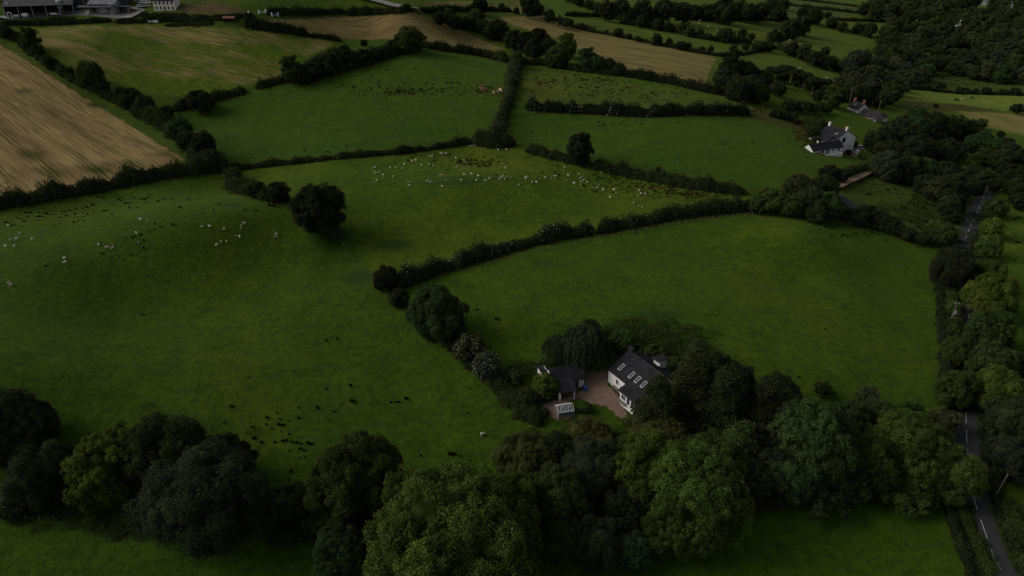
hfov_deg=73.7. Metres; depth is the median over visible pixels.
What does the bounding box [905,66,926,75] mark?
tree
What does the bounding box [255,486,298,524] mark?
tree
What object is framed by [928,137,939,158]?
tree
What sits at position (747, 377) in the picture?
conifer
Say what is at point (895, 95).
tree
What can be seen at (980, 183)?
tree
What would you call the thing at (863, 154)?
bush
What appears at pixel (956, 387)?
tree
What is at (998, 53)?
tree
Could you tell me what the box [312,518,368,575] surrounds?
tree
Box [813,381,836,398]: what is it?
bush
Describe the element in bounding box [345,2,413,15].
hedge
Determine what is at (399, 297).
tree
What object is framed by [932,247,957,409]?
hedge
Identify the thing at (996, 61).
tree
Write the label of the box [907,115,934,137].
tree
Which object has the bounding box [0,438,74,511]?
tree
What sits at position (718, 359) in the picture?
conifer
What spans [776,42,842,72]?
hedge
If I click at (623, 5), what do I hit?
tree
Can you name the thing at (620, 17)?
hedge
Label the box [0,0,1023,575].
ground
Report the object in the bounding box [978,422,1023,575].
hedge
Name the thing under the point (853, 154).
driveway
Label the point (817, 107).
bush
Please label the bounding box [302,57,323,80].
tree
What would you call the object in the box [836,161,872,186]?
farm track
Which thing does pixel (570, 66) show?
hedge
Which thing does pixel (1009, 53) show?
tree
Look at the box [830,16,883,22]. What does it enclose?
hedge
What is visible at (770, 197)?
tree
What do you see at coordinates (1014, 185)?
tree
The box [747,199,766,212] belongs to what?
tree
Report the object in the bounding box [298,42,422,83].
hedge
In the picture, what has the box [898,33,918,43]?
tree
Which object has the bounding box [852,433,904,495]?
tree
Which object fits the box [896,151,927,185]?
tree
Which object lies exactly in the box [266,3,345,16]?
hedge
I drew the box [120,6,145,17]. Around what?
farm lane
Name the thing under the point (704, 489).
tree
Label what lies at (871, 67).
tree
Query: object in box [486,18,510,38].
tree
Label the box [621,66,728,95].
hedge
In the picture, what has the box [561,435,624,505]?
tree
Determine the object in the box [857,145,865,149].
parked van
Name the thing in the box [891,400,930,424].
tree
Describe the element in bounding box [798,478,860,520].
bush
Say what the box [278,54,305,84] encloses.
tree
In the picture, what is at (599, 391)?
gravel yard
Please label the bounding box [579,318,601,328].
tree
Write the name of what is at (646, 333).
scrub
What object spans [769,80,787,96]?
tree
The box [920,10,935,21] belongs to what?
tree
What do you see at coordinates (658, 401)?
conifer
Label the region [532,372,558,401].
tree
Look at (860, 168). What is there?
hedge
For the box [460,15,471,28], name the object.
tree
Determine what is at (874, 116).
barn
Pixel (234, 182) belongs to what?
hedge
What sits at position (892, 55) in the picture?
tree
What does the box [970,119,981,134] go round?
tree
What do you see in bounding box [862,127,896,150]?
tree
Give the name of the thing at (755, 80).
tree
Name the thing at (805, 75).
pine tree
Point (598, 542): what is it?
tree
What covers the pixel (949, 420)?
tree
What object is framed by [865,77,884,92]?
tree
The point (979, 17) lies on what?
tree
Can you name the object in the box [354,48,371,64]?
tree
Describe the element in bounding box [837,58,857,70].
tree
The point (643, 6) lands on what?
tree
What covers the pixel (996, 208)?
tree
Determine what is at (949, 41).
tree
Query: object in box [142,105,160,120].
tree
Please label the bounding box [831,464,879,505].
tree
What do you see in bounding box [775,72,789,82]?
tree
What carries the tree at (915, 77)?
on the ground at (86, 346)
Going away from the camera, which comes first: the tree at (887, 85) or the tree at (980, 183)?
the tree at (980, 183)
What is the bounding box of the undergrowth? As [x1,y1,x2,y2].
[1,213,1006,551]
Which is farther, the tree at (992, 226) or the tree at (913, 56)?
the tree at (913, 56)
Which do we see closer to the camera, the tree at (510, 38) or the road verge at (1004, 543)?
the road verge at (1004, 543)
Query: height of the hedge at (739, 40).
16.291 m
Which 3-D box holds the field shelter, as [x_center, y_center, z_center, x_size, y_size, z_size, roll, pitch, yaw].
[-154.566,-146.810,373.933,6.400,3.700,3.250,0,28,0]
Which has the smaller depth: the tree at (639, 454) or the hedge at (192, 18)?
the tree at (639, 454)
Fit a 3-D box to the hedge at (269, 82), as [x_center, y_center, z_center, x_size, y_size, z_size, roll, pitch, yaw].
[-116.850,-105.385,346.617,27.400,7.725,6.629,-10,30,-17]
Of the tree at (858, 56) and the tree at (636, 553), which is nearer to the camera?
the tree at (636, 553)
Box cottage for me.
[847,97,868,113]
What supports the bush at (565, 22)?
on the ground at (86, 346)
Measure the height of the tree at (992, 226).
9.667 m
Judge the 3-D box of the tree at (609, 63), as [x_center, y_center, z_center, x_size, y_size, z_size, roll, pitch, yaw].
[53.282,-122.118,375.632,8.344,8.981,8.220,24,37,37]
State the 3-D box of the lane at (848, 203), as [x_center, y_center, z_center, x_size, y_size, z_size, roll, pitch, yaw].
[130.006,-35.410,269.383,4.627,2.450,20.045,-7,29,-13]
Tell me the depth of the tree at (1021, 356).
176.31 m
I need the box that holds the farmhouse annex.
[804,139,843,156]
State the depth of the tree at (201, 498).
123.72 m
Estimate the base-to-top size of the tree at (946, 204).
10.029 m
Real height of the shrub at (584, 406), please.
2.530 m
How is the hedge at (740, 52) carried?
on the ground at (86, 346)
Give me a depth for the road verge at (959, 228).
271.01 m
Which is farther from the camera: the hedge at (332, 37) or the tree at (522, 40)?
the tree at (522, 40)
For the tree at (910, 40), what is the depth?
583.82 m
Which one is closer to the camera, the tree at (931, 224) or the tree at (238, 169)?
the tree at (931, 224)
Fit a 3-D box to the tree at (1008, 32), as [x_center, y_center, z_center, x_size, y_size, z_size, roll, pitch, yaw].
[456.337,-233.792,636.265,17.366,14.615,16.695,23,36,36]
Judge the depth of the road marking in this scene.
161.41 m
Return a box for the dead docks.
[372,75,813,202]
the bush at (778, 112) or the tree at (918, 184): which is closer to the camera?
the tree at (918, 184)
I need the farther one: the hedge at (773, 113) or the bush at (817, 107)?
the bush at (817, 107)
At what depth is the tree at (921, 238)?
245.23 m
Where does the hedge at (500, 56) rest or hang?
on the ground at (86, 346)
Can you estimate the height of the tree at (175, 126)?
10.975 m
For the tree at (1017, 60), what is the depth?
519.89 m
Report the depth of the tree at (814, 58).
467.87 m
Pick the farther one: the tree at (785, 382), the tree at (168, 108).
the tree at (168, 108)
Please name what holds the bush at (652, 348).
on the ground at (86, 346)
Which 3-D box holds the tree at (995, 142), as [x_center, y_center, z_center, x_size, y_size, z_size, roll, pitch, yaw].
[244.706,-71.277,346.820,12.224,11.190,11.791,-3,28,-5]
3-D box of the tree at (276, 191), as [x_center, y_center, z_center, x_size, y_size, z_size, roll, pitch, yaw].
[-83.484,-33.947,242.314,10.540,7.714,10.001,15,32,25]
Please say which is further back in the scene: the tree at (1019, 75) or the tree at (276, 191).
the tree at (1019, 75)
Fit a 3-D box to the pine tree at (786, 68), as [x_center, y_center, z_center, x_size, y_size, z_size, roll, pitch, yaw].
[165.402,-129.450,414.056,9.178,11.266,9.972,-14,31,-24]
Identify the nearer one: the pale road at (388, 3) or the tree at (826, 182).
the tree at (826, 182)
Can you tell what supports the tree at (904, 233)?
on the ground at (86, 346)
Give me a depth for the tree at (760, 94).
353.37 m
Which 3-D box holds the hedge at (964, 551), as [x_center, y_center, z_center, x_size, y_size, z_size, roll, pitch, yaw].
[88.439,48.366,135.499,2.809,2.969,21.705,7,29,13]
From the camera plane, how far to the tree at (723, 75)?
365.03 m
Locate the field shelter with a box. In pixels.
[222,16,235,21]
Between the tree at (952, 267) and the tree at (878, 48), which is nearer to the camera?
the tree at (952, 267)
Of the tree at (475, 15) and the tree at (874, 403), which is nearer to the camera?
the tree at (874, 403)
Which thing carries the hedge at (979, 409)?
on the ground at (86, 346)
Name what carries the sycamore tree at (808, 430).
on the ground at (86, 346)
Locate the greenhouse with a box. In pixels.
[555,403,573,418]
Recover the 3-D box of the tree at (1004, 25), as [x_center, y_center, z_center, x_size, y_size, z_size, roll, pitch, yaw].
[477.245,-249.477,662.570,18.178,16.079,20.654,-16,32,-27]
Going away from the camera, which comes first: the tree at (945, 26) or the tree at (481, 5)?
the tree at (481, 5)
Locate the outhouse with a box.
[883,113,887,121]
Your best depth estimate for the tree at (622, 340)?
177.02 m
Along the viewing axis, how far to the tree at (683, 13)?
559.65 m
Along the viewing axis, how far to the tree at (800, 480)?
137.25 m
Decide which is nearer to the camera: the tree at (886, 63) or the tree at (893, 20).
the tree at (886, 63)
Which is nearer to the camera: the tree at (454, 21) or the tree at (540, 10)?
the tree at (454, 21)
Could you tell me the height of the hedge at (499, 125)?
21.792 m
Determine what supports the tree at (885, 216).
on the ground at (86, 346)
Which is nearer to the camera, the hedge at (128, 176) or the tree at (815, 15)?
the hedge at (128, 176)
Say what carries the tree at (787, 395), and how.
on the ground at (86, 346)
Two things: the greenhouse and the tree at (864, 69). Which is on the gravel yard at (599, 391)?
the greenhouse
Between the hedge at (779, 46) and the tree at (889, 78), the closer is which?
the tree at (889, 78)
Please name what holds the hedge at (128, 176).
on the ground at (86, 346)
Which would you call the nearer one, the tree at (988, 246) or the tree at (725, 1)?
the tree at (988, 246)
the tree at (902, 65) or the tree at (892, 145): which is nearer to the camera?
the tree at (892, 145)
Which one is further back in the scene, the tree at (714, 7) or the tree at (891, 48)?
the tree at (714, 7)
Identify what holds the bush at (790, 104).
on the ground at (86, 346)
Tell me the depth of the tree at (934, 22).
648.11 m
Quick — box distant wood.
[30,0,1023,243]
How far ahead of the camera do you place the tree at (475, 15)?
455.69 m
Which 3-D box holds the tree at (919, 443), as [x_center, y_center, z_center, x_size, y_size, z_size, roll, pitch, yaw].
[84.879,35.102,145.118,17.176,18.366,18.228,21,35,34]
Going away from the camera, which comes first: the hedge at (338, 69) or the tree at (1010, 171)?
the tree at (1010, 171)
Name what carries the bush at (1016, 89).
on the ground at (86, 346)
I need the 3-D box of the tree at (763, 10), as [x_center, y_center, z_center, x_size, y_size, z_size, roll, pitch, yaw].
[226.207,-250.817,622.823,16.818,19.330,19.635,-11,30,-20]
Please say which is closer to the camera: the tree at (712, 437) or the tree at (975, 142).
the tree at (712, 437)
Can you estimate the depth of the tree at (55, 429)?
147.91 m
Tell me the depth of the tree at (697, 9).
589.01 m
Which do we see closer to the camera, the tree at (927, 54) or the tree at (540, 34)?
the tree at (540, 34)
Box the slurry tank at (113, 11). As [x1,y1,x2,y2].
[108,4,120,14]
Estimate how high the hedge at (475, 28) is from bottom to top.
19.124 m
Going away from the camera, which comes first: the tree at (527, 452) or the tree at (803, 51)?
the tree at (527, 452)
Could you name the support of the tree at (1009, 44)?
on the ground at (86, 346)
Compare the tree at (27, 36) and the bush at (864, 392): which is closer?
the bush at (864, 392)
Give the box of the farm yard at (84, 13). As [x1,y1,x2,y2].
[3,6,133,19]
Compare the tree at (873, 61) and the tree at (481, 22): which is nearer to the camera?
the tree at (481, 22)
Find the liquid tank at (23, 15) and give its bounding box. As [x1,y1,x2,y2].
[21,13,28,17]
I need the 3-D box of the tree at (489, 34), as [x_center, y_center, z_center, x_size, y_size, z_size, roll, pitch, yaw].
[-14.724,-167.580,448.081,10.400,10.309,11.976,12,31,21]
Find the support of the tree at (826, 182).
on the ground at (86, 346)
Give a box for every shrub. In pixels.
[506,367,523,385]
[516,386,539,405]
[538,407,549,416]
[565,415,588,428]
[577,401,592,413]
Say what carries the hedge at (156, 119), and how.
on the ground at (86, 346)
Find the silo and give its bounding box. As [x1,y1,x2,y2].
[55,0,64,12]
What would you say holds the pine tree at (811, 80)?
on the ground at (86, 346)
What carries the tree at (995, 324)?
on the ground at (86, 346)
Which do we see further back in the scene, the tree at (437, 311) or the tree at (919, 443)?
the tree at (437, 311)
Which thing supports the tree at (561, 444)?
on the ground at (86, 346)
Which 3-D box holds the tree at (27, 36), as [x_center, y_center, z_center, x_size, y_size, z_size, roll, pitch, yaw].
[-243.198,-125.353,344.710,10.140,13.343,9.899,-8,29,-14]
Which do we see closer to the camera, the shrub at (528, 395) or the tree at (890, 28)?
the shrub at (528, 395)
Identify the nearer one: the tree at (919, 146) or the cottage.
the tree at (919, 146)
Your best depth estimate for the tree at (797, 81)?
410.36 m
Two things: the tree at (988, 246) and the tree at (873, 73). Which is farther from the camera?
the tree at (873, 73)
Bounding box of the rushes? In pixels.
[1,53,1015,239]
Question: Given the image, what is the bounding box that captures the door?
[99,8,107,12]
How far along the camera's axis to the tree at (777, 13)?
637.59 m
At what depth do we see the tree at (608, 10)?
535.90 m
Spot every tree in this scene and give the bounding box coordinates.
[0,24,13,37]
[0,386,53,470]
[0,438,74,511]
[18,25,41,49]
[29,399,60,439]
[59,432,136,513]
[74,59,105,86]
[91,78,110,90]
[97,420,136,445]
[115,411,208,493]
[119,87,143,107]
[121,436,272,566]
[133,94,155,112]
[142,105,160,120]
[159,105,173,116]
[165,116,193,139]
[175,130,194,149]
[186,89,215,112]
[192,129,216,150]
[202,148,219,160]
[207,432,259,471]
[230,167,242,177]
[241,180,264,196]
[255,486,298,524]
[260,181,290,202]
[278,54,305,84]
[281,481,311,522]
[288,182,346,233]
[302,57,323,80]
[302,429,407,530]
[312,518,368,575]
[313,52,334,73]
[325,47,346,65]
[343,49,358,64]
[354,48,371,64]
[361,458,542,575]
[366,46,382,58]
[372,265,398,291]
[387,288,409,308]
[394,25,426,53]
[405,283,469,342]
[433,11,448,24]
[447,13,461,29]
[452,332,484,360]
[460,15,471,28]
[467,8,485,25]
[471,0,489,13]
[471,350,499,378]
[475,19,489,28]
[480,24,495,38]
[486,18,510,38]
[489,427,556,477]
[489,470,539,537]
[502,30,519,50]
[508,50,524,65]
[515,31,532,49]
[519,0,539,17]
[522,39,543,58]
[526,461,593,525]
[527,28,550,43]
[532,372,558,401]
[534,3,544,16]
[540,334,577,365]
[542,37,557,55]
[542,429,575,467]
[542,512,583,564]
[545,42,569,68]
[557,32,577,57]
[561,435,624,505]
[562,323,611,375]
[566,132,594,164]
[566,414,618,444]
[573,514,621,575]
[577,47,597,69]
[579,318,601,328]
[589,55,605,70]
[598,0,618,21]
[599,482,647,536]
[603,57,616,69]
[608,328,643,354]
[612,63,626,73]
[613,427,688,510]
[615,0,630,15]
[616,529,656,574]
[627,412,690,443]
[633,0,654,19]
[640,496,707,561]
[647,439,755,557]
[653,0,675,21]
[673,2,692,24]
[683,428,748,483]
[689,4,701,17]
[699,3,714,20]
[708,2,724,22]
[710,354,742,374]
[712,67,735,87]
[717,0,732,4]
[717,2,738,24]
[718,55,744,76]
[724,73,752,101]
[732,0,747,19]
[737,459,782,509]
[739,61,761,76]
[740,3,758,23]
[746,74,766,92]
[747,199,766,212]
[748,84,772,103]
[751,1,769,22]
[752,433,792,478]
[753,186,788,212]
[757,68,774,85]
[757,370,801,394]
[764,0,779,17]
[765,66,783,76]
[767,396,865,487]
[769,6,788,21]
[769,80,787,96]
[769,450,824,506]
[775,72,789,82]
[777,194,803,217]
[779,389,803,405]
[780,18,800,38]
[780,64,794,72]
[781,173,817,196]
[784,42,799,55]
[788,68,803,85]
[790,71,805,86]
[793,185,825,209]
[795,15,811,35]
[796,7,809,16]
[796,43,812,60]
[797,72,813,89]
[803,204,826,223]
[804,50,826,66]
[805,76,821,91]
[806,8,823,24]
[806,76,823,93]
[813,174,842,195]
[816,164,839,178]
[818,55,834,69]
[818,78,832,85]
[821,191,844,219]
[823,83,847,107]
[829,398,877,436]
[831,75,853,85]
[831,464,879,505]
[835,171,848,182]
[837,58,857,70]
[838,65,863,76]
[841,81,862,102]
[843,49,867,65]
[847,73,867,82]
[848,83,872,102]
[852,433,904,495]
[855,204,880,222]
[856,66,869,74]
[861,22,877,37]
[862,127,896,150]
[862,397,891,413]
[865,58,883,67]
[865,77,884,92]
[866,65,884,76]
[866,68,883,78]
[868,4,884,18]
[868,149,908,182]
[871,56,890,69]
[871,91,891,107]
[871,404,898,422]
[871,407,955,493]
[872,138,907,155]
[873,44,887,54]
[873,209,892,224]
[878,25,898,33]
[880,43,902,54]
[880,80,902,103]
[880,86,900,104]
[881,16,900,28]
[882,52,902,60]
[882,75,900,89]
[882,117,920,141]
[887,57,905,71]
[888,217,905,229]
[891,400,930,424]
[892,62,916,70]
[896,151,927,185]
[897,80,910,93]
[897,226,916,240]
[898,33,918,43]
[900,45,913,52]
[900,132,933,157]
[902,37,921,47]
[903,68,927,85]
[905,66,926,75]
[906,49,926,62]
[906,104,928,118]
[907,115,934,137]
[910,26,930,41]
[910,43,927,52]
[911,231,929,244]
[912,173,935,196]
[916,64,938,81]
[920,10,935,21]
[920,157,939,177]
[921,176,956,201]
[923,111,955,134]
[923,219,943,234]
[925,52,938,58]
[926,15,944,28]
[926,26,939,37]
[926,56,943,70]
[927,246,983,290]
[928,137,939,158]
[928,224,959,246]
[928,406,964,437]
[929,442,990,507]
[932,369,979,408]
[933,35,954,49]
[934,137,968,165]
[934,160,963,178]
[934,194,963,215]
[935,22,952,34]
[937,31,951,37]
[939,335,975,367]
[944,114,962,138]
[944,172,975,200]
[950,193,971,213]
[955,49,974,64]
[956,115,975,141]
[958,164,978,175]
[959,23,981,36]
[959,271,1023,313]
[962,306,1018,348]
[963,133,986,152]
[963,339,1020,377]
[967,49,987,61]
[968,174,989,195]
[970,13,987,22]
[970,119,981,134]
[971,364,1023,409]
[973,234,1003,259]
[974,147,998,163]
[976,62,996,81]
[976,258,1008,275]
[978,131,993,139]
[978,217,1008,237]
[980,197,1009,217]
[982,136,1006,149]
[982,394,1023,443]
[982,436,1023,484]
[984,57,1004,67]
[986,64,1014,83]
[986,148,1019,171]
[988,29,1006,38]
[990,49,1008,59]
[994,22,1013,29]
[994,39,1019,51]
[998,29,1012,40]
[999,141,1022,151]
[1000,163,1023,180]
[1001,48,1023,60]
[1001,177,1023,194]
[1006,54,1023,68]
[1007,191,1023,210]
[1012,148,1023,165]
[1013,352,1023,378]
[1014,29,1023,35]
[1014,66,1023,84]
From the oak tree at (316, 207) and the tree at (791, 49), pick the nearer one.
the oak tree at (316, 207)
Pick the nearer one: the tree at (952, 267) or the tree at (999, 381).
the tree at (999, 381)
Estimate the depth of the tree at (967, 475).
138.13 m
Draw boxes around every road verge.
[952,193,988,575]
[970,190,1020,575]
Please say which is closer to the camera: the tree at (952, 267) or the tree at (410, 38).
the tree at (952, 267)
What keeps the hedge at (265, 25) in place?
on the ground at (86, 346)
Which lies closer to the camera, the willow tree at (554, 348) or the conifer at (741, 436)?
the conifer at (741, 436)
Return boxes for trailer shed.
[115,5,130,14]
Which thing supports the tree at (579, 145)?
on the ground at (86, 346)
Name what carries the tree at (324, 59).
on the ground at (86, 346)
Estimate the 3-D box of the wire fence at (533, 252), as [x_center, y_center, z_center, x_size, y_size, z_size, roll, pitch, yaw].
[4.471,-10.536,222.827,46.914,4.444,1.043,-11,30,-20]
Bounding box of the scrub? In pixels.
[495,114,1007,419]
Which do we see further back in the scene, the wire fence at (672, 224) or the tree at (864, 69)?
the tree at (864, 69)
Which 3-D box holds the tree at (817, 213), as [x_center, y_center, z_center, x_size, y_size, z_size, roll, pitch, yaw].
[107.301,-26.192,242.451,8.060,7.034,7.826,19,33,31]
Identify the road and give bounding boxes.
[372,0,415,7]
[954,185,1017,575]
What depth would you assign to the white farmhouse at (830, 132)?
324.82 m
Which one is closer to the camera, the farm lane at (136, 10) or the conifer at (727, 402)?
the conifer at (727, 402)
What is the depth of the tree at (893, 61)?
506.43 m
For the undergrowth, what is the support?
on the ground at (86, 346)
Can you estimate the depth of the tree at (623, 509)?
131.99 m
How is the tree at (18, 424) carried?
on the ground at (86, 346)
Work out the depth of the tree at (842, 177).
283.37 m
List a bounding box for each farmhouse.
[152,0,179,10]
[607,346,673,413]
[809,121,856,151]
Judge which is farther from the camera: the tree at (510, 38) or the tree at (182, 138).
the tree at (510, 38)
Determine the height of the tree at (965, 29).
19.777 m
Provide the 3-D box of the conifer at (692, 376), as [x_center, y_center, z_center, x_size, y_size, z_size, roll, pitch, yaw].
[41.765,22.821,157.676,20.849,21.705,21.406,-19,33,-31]
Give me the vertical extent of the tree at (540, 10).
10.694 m
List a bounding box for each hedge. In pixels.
[0,16,111,26]
[0,151,229,209]
[9,27,129,110]
[48,16,77,20]
[114,12,254,23]
[129,102,224,158]
[139,11,186,16]
[165,20,213,27]
[171,85,246,111]
[219,163,290,203]
[230,133,470,169]
[242,15,310,36]
[254,74,298,89]
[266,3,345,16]
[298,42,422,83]
[310,32,341,41]
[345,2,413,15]
[393,217,596,289]
[409,321,543,426]
[419,2,512,14]
[422,39,508,62]
[440,10,504,42]
[470,127,516,149]
[489,48,524,135]
[521,56,620,75]
[524,140,747,195]
[525,92,750,117]
[542,10,597,32]
[564,10,622,16]
[565,0,628,21]
[596,193,756,234]
[597,30,776,56]
[618,18,752,43]
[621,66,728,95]
[691,16,789,20]
[764,32,798,41]
[769,108,800,123]
[771,207,940,247]
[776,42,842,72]
[788,1,857,13]
[802,0,858,6]
[826,24,859,33]
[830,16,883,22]
[836,160,869,175]
[910,83,1023,95]
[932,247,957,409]
[940,498,979,575]
[944,285,963,337]
[953,499,1000,575]
[970,307,988,414]
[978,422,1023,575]
[997,496,1023,572]
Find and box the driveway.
[850,149,862,156]
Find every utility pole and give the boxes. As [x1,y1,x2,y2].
[951,302,959,318]
[995,473,1008,495]
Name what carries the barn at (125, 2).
on the ground at (86, 346)
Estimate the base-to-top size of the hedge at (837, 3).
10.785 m
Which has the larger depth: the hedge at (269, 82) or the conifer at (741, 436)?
the hedge at (269, 82)
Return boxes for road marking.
[962,191,1001,570]
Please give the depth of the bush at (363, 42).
390.84 m
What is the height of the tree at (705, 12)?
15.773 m
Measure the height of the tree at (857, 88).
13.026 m
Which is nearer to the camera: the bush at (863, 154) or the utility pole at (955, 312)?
the utility pole at (955, 312)
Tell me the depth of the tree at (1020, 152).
329.53 m
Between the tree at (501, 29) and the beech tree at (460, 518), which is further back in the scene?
the tree at (501, 29)
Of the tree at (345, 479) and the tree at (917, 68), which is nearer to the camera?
the tree at (345, 479)
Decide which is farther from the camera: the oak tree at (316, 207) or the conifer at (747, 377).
the oak tree at (316, 207)
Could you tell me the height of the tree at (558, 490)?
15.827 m
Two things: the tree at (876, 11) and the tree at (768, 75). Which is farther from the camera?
the tree at (876, 11)
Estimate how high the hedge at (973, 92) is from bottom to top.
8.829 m
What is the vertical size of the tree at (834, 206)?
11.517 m
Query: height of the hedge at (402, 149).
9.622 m
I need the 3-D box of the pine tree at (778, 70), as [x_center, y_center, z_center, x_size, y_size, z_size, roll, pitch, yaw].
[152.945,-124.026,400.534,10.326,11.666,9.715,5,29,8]
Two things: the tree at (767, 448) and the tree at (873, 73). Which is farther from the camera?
the tree at (873, 73)
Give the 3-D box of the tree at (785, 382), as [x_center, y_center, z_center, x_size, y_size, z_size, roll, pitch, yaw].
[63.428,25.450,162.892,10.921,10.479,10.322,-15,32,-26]
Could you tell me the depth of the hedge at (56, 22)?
371.19 m
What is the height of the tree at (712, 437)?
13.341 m
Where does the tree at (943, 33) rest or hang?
on the ground at (86, 346)
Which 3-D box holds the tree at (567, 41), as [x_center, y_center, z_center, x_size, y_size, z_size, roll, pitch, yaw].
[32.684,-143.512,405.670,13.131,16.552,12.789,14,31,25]
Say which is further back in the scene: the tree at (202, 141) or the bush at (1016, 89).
the bush at (1016, 89)
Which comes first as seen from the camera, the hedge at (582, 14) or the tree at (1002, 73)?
the tree at (1002, 73)
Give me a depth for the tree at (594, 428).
147.75 m
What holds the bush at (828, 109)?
on the ground at (86, 346)
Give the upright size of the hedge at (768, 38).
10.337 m
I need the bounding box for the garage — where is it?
[537,363,585,400]
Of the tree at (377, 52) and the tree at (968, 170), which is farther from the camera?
the tree at (377, 52)
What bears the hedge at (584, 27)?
on the ground at (86, 346)
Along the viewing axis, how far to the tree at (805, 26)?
580.26 m
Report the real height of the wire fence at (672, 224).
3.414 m
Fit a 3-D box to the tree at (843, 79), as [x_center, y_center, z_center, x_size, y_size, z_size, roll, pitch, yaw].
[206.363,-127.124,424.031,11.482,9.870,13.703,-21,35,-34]
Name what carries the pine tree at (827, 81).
on the ground at (86, 346)
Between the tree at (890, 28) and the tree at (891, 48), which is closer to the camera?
the tree at (891, 48)
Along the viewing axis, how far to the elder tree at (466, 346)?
176.82 m
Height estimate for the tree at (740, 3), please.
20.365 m
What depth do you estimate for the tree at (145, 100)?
316.37 m
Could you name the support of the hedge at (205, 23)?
on the ground at (86, 346)
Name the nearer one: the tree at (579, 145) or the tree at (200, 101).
the tree at (579, 145)
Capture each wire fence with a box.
[457,238,588,272]
[598,212,754,238]
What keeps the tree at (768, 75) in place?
on the ground at (86, 346)
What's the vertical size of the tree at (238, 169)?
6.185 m
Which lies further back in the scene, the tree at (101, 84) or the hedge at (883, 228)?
the tree at (101, 84)
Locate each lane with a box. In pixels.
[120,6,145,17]
[838,193,857,208]
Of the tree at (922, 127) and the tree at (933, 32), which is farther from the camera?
the tree at (933, 32)
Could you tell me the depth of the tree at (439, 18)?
434.88 m
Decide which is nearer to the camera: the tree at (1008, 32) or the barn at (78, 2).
the barn at (78, 2)
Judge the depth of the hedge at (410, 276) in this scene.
219.69 m
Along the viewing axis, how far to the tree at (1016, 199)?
284.06 m
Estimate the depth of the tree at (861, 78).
430.25 m
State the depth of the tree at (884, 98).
396.19 m
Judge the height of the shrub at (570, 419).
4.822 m
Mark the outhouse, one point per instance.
(885, 117)
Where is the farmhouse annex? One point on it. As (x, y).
(832, 148)
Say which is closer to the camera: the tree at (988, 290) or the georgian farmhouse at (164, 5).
the tree at (988, 290)
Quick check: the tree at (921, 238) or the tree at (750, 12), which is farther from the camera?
the tree at (750, 12)
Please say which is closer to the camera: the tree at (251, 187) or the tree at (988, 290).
the tree at (988, 290)
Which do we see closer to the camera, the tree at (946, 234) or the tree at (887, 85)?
the tree at (946, 234)
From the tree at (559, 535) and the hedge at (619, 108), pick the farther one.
the hedge at (619, 108)
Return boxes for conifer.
[622,372,684,426]
[667,347,715,436]
[672,338,716,371]
[688,362,749,433]
[710,348,724,372]
[720,417,760,503]
[739,364,757,405]
[742,373,783,437]
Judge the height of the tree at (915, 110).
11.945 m
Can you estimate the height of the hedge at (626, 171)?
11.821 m
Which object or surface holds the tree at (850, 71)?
on the ground at (86, 346)
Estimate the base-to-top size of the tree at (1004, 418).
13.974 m
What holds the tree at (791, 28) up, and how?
on the ground at (86, 346)
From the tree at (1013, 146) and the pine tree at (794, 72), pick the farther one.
the pine tree at (794, 72)
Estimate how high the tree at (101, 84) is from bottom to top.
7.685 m
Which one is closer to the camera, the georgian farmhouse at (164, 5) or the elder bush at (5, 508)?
the elder bush at (5, 508)
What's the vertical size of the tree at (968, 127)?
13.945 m
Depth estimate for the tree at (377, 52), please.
367.56 m
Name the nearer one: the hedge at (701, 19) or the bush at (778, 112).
the bush at (778, 112)
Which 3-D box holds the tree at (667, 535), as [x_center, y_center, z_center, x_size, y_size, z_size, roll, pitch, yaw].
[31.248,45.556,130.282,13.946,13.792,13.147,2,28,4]
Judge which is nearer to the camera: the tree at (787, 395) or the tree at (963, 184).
the tree at (787, 395)
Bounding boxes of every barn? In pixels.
[2,0,75,17]
[74,0,88,8]
[77,0,120,12]
[119,0,131,5]
[859,108,884,121]
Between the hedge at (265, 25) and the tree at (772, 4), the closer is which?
the hedge at (265, 25)
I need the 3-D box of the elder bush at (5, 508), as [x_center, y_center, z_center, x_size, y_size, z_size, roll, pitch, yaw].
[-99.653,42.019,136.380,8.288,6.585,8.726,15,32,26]
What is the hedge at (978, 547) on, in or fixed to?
on the ground at (86, 346)
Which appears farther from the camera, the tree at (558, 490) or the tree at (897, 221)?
the tree at (897, 221)
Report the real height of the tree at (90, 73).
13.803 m
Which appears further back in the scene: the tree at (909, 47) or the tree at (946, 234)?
the tree at (909, 47)
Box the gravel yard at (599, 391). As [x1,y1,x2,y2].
[541,370,626,419]
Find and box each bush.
[0,485,27,519]
[330,228,345,241]
[360,39,367,45]
[558,17,573,28]
[637,340,668,356]
[666,356,681,373]
[776,109,784,116]
[780,111,790,118]
[781,99,798,110]
[789,112,798,118]
[794,100,811,112]
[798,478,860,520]
[807,103,824,112]
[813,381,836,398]
[824,105,832,113]
[853,386,879,402]
[856,150,871,159]
[874,481,941,517]
[937,83,945,88]
[981,87,991,93]
[1009,87,1020,93]
[1009,103,1023,113]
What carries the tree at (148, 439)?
on the ground at (86, 346)
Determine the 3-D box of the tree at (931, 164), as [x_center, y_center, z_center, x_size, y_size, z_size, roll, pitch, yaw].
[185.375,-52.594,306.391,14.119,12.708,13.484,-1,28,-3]
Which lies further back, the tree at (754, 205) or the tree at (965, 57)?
the tree at (965, 57)
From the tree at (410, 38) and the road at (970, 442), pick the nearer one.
the road at (970, 442)

